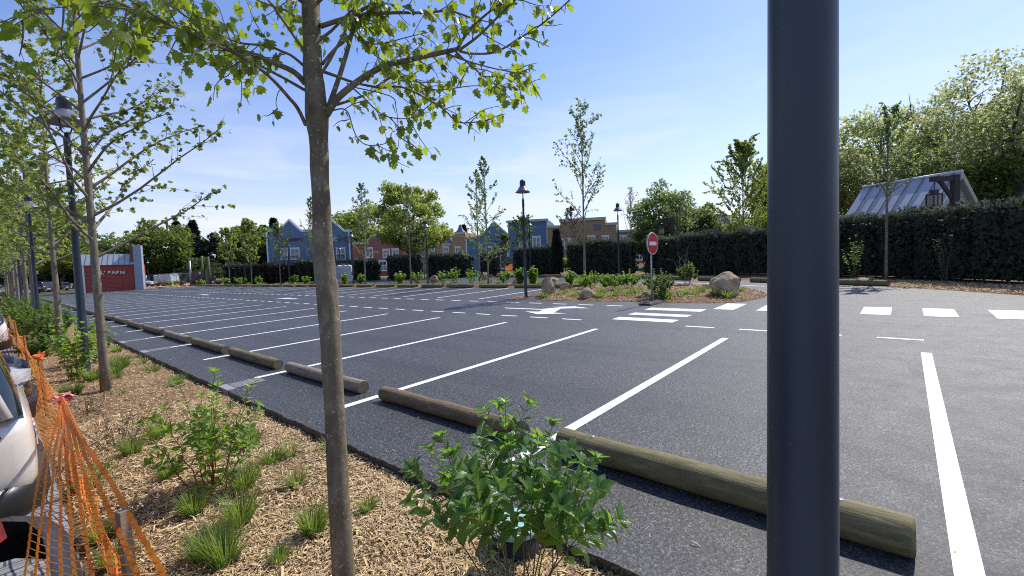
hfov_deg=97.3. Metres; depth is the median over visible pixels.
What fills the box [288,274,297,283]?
leafy shrub
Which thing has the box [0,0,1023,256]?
sky
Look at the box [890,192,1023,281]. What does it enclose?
hedge
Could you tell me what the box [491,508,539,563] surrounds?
inspection chamber
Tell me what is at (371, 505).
grass tuft
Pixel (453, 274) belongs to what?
leafy shrub
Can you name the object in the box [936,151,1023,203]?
broad tree
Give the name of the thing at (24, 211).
broad tree
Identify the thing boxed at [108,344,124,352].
grass tuft
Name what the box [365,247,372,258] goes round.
window
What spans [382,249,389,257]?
window
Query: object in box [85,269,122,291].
roller door
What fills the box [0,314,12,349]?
parked car
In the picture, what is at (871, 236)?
hedge
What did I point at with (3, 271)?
plane tree
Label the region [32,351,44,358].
net knot
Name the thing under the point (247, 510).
grass tuft
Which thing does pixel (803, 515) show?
street lamp
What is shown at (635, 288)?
grass tuft
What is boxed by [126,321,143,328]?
log wheel stop
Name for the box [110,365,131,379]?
grass tuft
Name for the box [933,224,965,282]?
leafy shrub
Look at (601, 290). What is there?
grass tuft
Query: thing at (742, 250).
hedge
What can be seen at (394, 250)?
window
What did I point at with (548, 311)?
turn arrow
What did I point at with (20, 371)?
parked car
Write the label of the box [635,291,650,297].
boulder
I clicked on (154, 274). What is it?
wire fence
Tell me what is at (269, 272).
hedge
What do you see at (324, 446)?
grass tuft
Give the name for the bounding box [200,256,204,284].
pole
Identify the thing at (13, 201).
plane tree
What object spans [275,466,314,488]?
grass tuft
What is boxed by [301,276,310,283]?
leafy shrub
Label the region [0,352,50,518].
parked car
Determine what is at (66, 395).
cloth knot
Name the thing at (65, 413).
barrier netting
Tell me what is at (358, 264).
hedge
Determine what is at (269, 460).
grass tuft
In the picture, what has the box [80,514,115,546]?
grass tuft
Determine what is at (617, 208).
street lamp
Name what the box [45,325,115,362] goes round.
leafy shrub
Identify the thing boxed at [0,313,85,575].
block paving
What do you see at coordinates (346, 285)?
log wheel stop
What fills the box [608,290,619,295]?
grass tuft
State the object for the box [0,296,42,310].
leafy shrub
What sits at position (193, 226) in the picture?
conifer
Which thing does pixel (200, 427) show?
red stemmed shrub
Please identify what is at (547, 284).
boulder
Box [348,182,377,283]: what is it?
young tree
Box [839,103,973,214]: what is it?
broad tree
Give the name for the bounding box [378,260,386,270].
window
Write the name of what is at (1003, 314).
crosswalk stripes
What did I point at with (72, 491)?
fence stake
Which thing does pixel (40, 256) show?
plane tree
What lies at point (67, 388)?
grass tuft
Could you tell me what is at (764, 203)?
broad tree
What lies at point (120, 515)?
fence stake
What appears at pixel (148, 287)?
dry verge
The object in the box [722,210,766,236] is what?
broad tree
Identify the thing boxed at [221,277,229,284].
leafy shrub
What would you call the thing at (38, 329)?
leafy shrub
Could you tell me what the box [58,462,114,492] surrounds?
grass tuft
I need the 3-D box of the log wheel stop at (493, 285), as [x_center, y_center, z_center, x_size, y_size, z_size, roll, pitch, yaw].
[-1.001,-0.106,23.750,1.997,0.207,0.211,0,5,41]
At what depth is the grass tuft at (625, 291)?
15.15 m
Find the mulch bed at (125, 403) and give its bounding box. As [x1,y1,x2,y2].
[0,297,605,575]
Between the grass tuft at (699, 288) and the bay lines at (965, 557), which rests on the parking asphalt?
the bay lines at (965, 557)
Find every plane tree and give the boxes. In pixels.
[0,0,235,392]
[0,0,573,575]
[0,22,150,340]
[0,99,79,310]
[0,138,80,306]
[0,180,46,302]
[0,198,43,299]
[0,213,37,293]
[0,218,26,294]
[0,232,21,294]
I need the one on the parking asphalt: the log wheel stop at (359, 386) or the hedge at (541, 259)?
the log wheel stop at (359, 386)
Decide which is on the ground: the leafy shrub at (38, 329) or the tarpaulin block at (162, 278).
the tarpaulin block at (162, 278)
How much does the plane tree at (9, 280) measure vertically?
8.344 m
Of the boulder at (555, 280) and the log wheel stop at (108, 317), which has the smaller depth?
the log wheel stop at (108, 317)
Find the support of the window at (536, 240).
in the house at (539, 235)
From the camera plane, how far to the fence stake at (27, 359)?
7.75 m
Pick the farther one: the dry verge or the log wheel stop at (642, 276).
the dry verge
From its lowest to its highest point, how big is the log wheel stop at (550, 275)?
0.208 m
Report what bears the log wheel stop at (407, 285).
on the parking asphalt
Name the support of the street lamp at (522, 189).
on the planted island bed at (692, 300)
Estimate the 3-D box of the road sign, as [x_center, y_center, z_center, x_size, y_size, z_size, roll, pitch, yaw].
[4.026,-0.572,13.020,0.420,2.065,0.920,1,4,45]
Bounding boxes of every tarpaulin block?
[153,274,178,284]
[336,265,353,278]
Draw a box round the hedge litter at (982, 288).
[839,278,1023,293]
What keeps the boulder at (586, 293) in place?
on the planted island bed at (692, 300)
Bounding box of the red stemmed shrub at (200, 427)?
[130,367,264,497]
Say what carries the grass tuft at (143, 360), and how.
on the mulch bed at (125, 403)
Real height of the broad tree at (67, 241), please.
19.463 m
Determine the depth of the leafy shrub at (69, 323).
12.72 m
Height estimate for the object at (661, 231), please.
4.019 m
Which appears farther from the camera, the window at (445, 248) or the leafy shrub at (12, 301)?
the window at (445, 248)
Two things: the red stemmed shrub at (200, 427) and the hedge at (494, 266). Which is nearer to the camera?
the red stemmed shrub at (200, 427)
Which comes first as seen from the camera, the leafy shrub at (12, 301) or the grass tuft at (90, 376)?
the grass tuft at (90, 376)
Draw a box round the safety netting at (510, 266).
[505,264,512,269]
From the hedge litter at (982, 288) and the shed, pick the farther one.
the shed
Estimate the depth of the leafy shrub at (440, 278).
30.21 m
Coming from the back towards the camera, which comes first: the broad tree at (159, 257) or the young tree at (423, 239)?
the broad tree at (159, 257)
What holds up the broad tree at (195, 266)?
on the ground
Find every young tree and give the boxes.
[212,227,238,284]
[234,218,266,283]
[263,221,291,284]
[298,196,314,282]
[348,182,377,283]
[391,185,424,283]
[412,230,431,278]
[458,169,493,281]
[466,156,507,283]
[492,233,513,271]
[507,212,535,246]
[552,98,605,287]
[556,206,582,242]
[619,187,642,239]
[662,192,697,235]
[702,133,766,229]
[858,101,936,279]
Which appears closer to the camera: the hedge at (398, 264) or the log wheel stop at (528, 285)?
the log wheel stop at (528, 285)
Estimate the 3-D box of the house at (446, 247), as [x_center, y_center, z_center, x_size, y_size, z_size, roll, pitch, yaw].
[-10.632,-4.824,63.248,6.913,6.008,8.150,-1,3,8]
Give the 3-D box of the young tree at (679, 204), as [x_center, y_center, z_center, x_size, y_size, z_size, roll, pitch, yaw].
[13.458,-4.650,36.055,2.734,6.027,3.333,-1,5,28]
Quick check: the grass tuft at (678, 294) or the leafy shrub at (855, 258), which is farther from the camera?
the leafy shrub at (855, 258)
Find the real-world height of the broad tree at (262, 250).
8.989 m
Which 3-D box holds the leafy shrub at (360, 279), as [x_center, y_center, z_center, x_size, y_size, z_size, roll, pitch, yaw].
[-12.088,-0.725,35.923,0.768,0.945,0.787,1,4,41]
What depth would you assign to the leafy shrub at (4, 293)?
37.86 m
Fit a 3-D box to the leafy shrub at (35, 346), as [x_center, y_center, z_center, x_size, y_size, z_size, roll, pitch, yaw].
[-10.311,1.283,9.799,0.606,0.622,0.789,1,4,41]
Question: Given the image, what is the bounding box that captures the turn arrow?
[510,306,583,313]
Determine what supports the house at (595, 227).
on the ground
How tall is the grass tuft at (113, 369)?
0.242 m
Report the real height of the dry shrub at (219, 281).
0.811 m
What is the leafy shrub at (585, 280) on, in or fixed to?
on the planted island bed at (692, 300)
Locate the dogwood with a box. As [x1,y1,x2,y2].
[398,390,634,575]
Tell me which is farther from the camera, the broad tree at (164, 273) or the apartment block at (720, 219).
the broad tree at (164, 273)
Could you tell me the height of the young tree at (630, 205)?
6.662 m
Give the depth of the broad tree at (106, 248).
99.38 m
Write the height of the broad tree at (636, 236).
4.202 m
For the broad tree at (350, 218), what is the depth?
69.10 m
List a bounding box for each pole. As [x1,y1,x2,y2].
[188,260,191,284]
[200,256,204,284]
[207,257,210,283]
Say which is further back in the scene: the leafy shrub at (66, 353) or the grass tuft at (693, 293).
the grass tuft at (693, 293)
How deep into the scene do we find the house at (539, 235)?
56.12 m
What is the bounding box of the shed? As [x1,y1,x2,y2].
[840,170,979,225]
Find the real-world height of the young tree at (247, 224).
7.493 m
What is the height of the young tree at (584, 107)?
8.081 m
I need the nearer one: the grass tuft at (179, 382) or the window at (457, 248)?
the grass tuft at (179, 382)
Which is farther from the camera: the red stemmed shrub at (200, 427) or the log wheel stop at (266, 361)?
the log wheel stop at (266, 361)
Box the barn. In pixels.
[81,245,145,292]
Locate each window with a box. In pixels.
[280,248,287,259]
[290,247,299,259]
[335,247,345,259]
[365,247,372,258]
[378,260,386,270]
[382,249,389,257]
[391,248,398,255]
[442,246,448,253]
[454,246,460,253]
[497,254,504,268]
[532,236,540,246]
[636,254,642,260]
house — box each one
[266,219,358,268]
[350,234,402,274]
[403,231,453,273]
[452,225,479,259]
[465,221,508,271]
[506,218,553,263]
[547,217,616,258]
[616,229,644,262]
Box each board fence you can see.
[191,271,204,284]
[205,270,211,283]
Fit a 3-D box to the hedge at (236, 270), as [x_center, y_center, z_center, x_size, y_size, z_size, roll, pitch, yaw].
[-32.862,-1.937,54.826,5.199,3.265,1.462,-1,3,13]
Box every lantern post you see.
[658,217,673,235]
[925,174,960,207]
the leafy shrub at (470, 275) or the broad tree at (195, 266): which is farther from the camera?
the broad tree at (195, 266)
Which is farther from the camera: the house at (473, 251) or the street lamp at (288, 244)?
the house at (473, 251)
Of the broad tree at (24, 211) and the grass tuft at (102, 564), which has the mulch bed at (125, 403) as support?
the grass tuft at (102, 564)
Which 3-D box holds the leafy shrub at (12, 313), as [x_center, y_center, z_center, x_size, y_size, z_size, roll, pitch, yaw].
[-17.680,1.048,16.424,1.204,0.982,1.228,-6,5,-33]
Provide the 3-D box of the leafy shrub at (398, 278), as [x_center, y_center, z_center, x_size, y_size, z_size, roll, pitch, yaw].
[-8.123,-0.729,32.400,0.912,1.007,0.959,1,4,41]
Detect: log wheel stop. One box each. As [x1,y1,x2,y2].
[104,314,113,320]
[113,317,128,324]
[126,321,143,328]
[142,325,164,334]
[163,330,191,342]
[190,337,229,353]
[228,347,282,368]
[284,362,368,393]
[339,284,353,286]
[356,284,372,286]
[375,284,394,286]
[378,386,529,439]
[397,284,417,286]
[421,284,443,287]
[448,284,473,287]
[478,284,507,287]
[514,284,540,287]
[539,275,561,276]
[554,284,588,287]
[555,428,915,557]
[621,275,652,278]
[658,276,691,279]
[698,276,740,281]
[750,277,766,282]
[839,279,889,285]
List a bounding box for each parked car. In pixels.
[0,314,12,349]
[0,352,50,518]
[0,437,82,575]
[3,355,41,417]
[28,281,52,292]
[43,282,70,291]
[146,278,155,286]
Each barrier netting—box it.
[7,312,25,359]
[23,397,168,575]
[24,337,50,405]
[35,359,70,469]
[62,432,121,575]
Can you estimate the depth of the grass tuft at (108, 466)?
3.82 m
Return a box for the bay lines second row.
[150,286,540,298]
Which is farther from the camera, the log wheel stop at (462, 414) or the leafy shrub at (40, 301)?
the leafy shrub at (40, 301)
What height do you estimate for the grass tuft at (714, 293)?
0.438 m
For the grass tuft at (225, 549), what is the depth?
2.51 m
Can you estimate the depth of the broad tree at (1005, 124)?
27.46 m
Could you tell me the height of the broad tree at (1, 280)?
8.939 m
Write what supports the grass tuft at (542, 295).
on the planted island bed at (692, 300)
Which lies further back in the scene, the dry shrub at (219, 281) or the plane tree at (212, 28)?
the dry shrub at (219, 281)
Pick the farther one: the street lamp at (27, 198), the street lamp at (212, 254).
the street lamp at (212, 254)
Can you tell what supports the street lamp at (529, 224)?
on the hedge bed at (749, 276)
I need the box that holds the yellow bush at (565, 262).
[562,257,567,270]
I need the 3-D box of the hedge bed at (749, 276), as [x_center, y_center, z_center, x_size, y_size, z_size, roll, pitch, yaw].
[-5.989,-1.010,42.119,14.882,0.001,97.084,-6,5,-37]
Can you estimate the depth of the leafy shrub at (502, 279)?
25.66 m
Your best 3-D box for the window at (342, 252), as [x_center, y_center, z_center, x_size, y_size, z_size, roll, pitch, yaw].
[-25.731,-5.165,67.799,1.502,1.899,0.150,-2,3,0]
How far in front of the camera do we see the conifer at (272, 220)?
93.87 m
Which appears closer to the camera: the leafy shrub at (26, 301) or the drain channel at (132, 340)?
the drain channel at (132, 340)
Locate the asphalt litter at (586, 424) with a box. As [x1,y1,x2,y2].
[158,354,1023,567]
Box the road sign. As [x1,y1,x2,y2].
[639,232,663,304]
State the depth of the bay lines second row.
24.80 m
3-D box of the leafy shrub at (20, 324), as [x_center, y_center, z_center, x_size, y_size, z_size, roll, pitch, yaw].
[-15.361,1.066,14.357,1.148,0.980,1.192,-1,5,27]
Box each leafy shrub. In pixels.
[0,291,23,302]
[0,294,23,304]
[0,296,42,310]
[0,298,42,322]
[0,305,43,328]
[4,306,53,334]
[9,317,55,343]
[11,297,53,311]
[12,333,60,358]
[19,306,76,324]
[24,299,62,314]
[28,311,75,334]
[33,305,72,320]
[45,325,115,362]
[48,317,97,380]
[70,318,107,339]
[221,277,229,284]
[233,277,246,284]
[255,276,262,282]
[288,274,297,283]
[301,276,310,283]
[340,272,348,283]
[355,273,364,283]
[393,271,406,283]
[411,271,422,283]
[437,270,448,283]
[448,267,459,283]
[465,268,479,282]
[498,268,511,283]
[514,267,523,283]
[527,265,537,283]
[563,270,575,284]
[573,271,602,287]
[598,273,624,290]
[619,269,641,288]
[642,268,676,297]
[676,261,698,283]
[842,235,863,276]
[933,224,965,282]
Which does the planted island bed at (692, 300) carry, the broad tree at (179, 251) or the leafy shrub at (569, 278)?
the leafy shrub at (569, 278)
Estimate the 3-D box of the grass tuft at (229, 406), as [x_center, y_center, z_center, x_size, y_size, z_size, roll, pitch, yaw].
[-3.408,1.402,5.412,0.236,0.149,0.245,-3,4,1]
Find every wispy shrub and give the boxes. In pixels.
[52,384,110,417]
[82,404,153,452]
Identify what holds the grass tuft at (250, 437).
on the mulch bed at (125, 403)
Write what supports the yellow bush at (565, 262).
on the ground
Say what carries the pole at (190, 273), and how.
on the dry verge
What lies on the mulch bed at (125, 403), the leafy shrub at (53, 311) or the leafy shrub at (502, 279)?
the leafy shrub at (53, 311)
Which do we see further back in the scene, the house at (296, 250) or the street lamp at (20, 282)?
the house at (296, 250)
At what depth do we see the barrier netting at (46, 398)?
4.34 m
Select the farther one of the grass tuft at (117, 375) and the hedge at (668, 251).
the hedge at (668, 251)
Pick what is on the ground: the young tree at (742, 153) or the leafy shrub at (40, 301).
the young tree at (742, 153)
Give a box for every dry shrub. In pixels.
[177,280,185,285]
[195,279,204,284]
[213,279,221,283]
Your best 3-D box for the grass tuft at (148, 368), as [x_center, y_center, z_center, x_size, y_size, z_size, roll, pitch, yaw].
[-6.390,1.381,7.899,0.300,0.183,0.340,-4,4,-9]
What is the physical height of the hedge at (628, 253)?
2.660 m
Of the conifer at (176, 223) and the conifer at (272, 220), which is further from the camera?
the conifer at (176, 223)
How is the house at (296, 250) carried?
on the ground
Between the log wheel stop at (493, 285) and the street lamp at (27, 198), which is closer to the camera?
the street lamp at (27, 198)
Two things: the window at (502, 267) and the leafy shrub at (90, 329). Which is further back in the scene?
the window at (502, 267)
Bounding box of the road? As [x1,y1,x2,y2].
[0,279,220,293]
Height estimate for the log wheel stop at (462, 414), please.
0.171 m
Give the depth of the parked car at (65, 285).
79.67 m
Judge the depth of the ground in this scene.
67.03 m
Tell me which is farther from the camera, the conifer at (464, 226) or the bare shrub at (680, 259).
the conifer at (464, 226)
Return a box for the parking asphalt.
[23,277,1023,575]
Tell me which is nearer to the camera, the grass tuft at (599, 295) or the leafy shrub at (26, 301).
the grass tuft at (599, 295)
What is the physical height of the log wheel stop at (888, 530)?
0.207 m
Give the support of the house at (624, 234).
on the ground
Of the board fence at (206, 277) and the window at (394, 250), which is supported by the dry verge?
the board fence at (206, 277)
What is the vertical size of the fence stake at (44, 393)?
0.810 m
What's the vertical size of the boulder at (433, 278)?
0.582 m
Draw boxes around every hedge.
[222,260,255,283]
[251,261,298,283]
[295,257,313,281]
[351,256,365,279]
[363,256,380,279]
[386,252,422,279]
[425,251,473,277]
[480,249,500,275]
[511,243,560,274]
[566,238,589,274]
[585,235,616,273]
[612,236,638,273]
[642,233,681,273]
[676,223,766,274]
[839,210,910,276]
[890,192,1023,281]
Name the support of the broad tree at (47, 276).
on the ground
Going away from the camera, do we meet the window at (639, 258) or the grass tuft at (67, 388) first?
the grass tuft at (67, 388)
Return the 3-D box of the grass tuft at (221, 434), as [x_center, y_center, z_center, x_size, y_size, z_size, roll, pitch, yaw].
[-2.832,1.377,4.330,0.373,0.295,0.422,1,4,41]
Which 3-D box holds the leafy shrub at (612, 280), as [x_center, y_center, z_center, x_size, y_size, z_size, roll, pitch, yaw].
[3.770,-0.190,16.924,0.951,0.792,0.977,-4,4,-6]
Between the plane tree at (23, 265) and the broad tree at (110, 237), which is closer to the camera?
the plane tree at (23, 265)
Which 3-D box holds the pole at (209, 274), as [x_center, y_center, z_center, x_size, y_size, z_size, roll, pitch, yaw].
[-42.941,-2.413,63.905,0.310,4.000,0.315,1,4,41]
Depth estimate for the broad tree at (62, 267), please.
86.91 m
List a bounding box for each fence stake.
[14,322,20,356]
[22,335,29,367]
[37,352,48,416]
[57,393,75,496]
[114,508,135,575]
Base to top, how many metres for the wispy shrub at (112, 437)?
0.508 m
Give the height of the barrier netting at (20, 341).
0.732 m
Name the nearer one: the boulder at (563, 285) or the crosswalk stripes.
the crosswalk stripes
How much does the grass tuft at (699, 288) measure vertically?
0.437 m
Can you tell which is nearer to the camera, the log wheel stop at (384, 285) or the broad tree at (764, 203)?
the log wheel stop at (384, 285)
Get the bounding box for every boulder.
[429,275,437,282]
[481,272,486,279]
[541,276,554,294]
[551,277,558,283]
[559,282,572,289]
[578,287,594,298]
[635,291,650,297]
[709,271,739,296]
[850,277,874,279]
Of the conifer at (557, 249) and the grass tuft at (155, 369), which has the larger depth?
the conifer at (557, 249)
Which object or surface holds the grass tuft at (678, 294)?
on the planted island bed at (692, 300)
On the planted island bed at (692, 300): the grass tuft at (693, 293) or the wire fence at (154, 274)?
the grass tuft at (693, 293)
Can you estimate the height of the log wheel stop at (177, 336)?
0.172 m
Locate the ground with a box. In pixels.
[0,263,644,296]
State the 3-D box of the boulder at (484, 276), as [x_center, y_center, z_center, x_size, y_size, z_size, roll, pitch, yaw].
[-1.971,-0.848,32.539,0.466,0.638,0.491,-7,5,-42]
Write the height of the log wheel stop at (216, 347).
0.172 m
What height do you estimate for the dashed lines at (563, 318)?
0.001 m
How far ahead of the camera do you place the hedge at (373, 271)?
45.02 m
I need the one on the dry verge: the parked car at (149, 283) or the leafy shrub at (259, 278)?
the parked car at (149, 283)
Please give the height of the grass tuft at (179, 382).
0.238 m
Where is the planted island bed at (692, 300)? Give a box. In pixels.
[202,283,766,302]
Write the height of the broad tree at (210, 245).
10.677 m
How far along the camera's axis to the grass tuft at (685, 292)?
14.31 m
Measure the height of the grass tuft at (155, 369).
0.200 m
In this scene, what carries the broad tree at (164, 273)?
on the ground
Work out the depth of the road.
89.68 m
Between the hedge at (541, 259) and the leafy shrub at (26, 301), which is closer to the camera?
the leafy shrub at (26, 301)
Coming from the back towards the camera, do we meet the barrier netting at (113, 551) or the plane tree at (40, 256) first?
the plane tree at (40, 256)
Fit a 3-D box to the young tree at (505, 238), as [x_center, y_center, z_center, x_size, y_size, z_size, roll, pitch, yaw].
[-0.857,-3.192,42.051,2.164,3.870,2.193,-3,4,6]
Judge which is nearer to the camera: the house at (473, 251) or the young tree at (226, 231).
the young tree at (226, 231)
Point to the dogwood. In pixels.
(471, 479)
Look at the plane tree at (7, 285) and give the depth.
44.60 m
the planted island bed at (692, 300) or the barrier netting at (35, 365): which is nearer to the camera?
the barrier netting at (35, 365)
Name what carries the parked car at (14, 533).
on the block paving
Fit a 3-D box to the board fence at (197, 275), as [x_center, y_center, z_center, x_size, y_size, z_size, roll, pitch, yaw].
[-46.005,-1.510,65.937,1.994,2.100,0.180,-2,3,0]
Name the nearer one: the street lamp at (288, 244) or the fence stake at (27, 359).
the fence stake at (27, 359)
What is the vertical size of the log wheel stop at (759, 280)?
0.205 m
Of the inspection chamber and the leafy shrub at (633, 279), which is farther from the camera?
the leafy shrub at (633, 279)
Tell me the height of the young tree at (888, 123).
6.380 m
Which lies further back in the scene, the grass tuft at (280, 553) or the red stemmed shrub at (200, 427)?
the red stemmed shrub at (200, 427)
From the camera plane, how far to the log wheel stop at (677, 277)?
21.89 m
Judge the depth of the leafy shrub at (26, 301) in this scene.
18.82 m
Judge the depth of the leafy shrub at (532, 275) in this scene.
22.93 m
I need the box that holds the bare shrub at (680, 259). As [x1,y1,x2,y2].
[665,244,690,269]
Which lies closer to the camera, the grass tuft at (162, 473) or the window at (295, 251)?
the grass tuft at (162, 473)
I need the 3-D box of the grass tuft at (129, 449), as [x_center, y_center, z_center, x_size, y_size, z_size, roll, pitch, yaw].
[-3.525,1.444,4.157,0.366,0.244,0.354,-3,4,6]
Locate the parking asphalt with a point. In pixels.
(707, 407)
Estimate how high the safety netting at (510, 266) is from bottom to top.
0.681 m
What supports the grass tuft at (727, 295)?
on the planted island bed at (692, 300)
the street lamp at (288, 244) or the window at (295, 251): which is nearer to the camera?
the street lamp at (288, 244)
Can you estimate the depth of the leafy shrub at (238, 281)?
51.83 m
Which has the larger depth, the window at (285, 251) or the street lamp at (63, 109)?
the window at (285, 251)
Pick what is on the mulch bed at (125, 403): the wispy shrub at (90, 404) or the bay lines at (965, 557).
the wispy shrub at (90, 404)
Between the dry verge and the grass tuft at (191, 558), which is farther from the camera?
the dry verge
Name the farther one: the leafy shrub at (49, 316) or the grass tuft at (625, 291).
the grass tuft at (625, 291)
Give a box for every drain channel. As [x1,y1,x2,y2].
[119,338,146,342]
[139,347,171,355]
[217,377,266,395]
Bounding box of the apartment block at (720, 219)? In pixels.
[713,214,746,231]
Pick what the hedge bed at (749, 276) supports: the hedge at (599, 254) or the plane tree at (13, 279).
the hedge at (599, 254)
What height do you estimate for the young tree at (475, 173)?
7.419 m
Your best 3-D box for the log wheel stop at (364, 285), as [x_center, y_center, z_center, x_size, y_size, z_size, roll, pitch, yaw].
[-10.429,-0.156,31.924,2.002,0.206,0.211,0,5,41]
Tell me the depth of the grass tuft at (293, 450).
3.92 m
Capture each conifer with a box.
[169,221,180,246]
[186,219,201,247]
[268,217,277,229]
[458,223,466,231]
[550,228,563,274]
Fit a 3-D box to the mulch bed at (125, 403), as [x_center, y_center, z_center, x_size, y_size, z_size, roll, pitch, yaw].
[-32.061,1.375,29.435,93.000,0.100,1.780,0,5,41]
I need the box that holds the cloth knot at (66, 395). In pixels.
[48,391,76,404]
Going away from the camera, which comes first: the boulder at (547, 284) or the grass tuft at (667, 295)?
the grass tuft at (667, 295)
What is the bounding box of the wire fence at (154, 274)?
[146,273,188,280]
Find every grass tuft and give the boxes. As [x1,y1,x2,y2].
[54,381,86,396]
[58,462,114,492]
[76,366,98,380]
[80,451,127,476]
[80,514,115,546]
[91,538,142,572]
[98,361,124,373]
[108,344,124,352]
[108,354,135,366]
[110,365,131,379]
[110,389,128,395]
[110,430,153,456]
[135,356,148,364]
[140,413,179,439]
[142,363,153,370]
[144,363,161,371]
[148,455,190,480]
[163,373,189,386]
[166,479,219,518]
[167,519,235,566]
[172,502,268,571]
[202,478,270,527]
[210,419,232,445]
[218,399,237,408]
[220,453,267,491]
[236,424,267,448]
[255,445,293,465]
[263,436,306,459]
[264,540,295,564]
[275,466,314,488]
[287,493,328,538]
[313,434,349,449]
[354,492,385,513]
[540,291,548,297]
[593,291,604,297]
[594,286,607,293]
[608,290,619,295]
[620,288,634,294]
[630,284,640,292]
[660,287,674,298]
[672,289,684,295]
[681,287,691,293]
[687,289,702,294]
[694,283,707,291]
[704,288,724,296]
[719,288,734,298]
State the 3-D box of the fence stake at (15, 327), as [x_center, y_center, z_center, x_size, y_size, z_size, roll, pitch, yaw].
[-11.244,1.165,10.242,0.024,0.810,0.030,-2,4,18]
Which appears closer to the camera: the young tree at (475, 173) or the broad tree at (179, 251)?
the young tree at (475, 173)
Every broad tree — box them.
[0,178,37,245]
[0,267,71,284]
[7,180,101,285]
[37,235,102,289]
[37,269,74,288]
[97,233,112,253]
[98,231,137,253]
[111,217,195,274]
[145,270,183,280]
[170,245,207,281]
[172,256,225,281]
[192,232,230,280]
[216,224,268,264]
[331,201,389,242]
[373,179,454,254]
[626,178,699,243]
[628,219,668,257]
[674,201,723,243]
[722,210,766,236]
[740,143,878,214]
[747,164,766,222]
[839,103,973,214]
[872,45,1023,191]
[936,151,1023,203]
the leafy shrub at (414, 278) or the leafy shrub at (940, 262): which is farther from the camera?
the leafy shrub at (414, 278)
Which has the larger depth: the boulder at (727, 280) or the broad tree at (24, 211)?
the broad tree at (24, 211)
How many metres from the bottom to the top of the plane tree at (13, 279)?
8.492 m
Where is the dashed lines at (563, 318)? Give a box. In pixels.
[115,290,923,340]
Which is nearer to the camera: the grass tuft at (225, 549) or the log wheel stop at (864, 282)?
the grass tuft at (225, 549)
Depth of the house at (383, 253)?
61.31 m
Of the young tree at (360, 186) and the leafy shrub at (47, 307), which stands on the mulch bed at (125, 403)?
the leafy shrub at (47, 307)
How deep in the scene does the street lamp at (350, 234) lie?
35.96 m
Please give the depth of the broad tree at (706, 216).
40.19 m
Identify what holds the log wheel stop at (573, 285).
on the parking asphalt
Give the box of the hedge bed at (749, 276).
[379,271,1023,295]
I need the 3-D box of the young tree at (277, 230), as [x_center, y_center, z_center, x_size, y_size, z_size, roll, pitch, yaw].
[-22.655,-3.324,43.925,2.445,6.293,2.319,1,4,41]
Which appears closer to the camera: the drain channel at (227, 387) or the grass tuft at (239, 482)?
the grass tuft at (239, 482)
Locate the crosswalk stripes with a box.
[614,303,1023,322]
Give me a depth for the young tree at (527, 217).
43.86 m
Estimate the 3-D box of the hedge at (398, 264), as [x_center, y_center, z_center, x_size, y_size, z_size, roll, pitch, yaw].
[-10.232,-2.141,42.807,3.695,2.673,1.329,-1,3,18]
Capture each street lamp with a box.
[7,227,25,300]
[16,194,39,310]
[36,96,92,371]
[210,252,214,283]
[286,241,290,282]
[348,231,353,283]
[421,220,429,283]
[515,179,529,296]
[526,220,532,268]
[614,203,621,274]
[766,0,839,575]
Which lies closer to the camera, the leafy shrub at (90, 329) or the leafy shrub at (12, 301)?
the leafy shrub at (90, 329)
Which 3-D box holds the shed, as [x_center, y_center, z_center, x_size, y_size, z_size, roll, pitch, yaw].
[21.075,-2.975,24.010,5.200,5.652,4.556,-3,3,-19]
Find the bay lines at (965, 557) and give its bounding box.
[53,293,985,575]
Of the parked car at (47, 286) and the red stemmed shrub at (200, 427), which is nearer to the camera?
the red stemmed shrub at (200, 427)
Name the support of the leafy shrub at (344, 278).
on the planted island bed at (692, 300)
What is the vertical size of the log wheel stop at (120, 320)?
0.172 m
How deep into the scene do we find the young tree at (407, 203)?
31.27 m
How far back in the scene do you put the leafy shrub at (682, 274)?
17.66 m
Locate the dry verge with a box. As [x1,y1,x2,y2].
[146,283,222,288]
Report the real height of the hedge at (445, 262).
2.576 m
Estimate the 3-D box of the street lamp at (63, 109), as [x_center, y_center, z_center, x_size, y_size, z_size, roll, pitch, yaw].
[-7.708,-0.854,7.954,0.718,4.981,0.718,-2,3,7]
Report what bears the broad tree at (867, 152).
on the ground
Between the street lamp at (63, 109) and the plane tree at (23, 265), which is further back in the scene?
the plane tree at (23, 265)
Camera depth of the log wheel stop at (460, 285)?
25.25 m
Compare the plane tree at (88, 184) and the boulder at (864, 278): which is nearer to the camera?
the plane tree at (88, 184)
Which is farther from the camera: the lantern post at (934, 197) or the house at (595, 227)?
the house at (595, 227)
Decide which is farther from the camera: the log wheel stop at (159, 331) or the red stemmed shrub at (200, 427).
the log wheel stop at (159, 331)
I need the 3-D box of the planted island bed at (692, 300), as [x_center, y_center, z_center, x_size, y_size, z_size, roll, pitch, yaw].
[-18.909,-0.064,37.766,71.988,0.110,7.078,0,5,41]

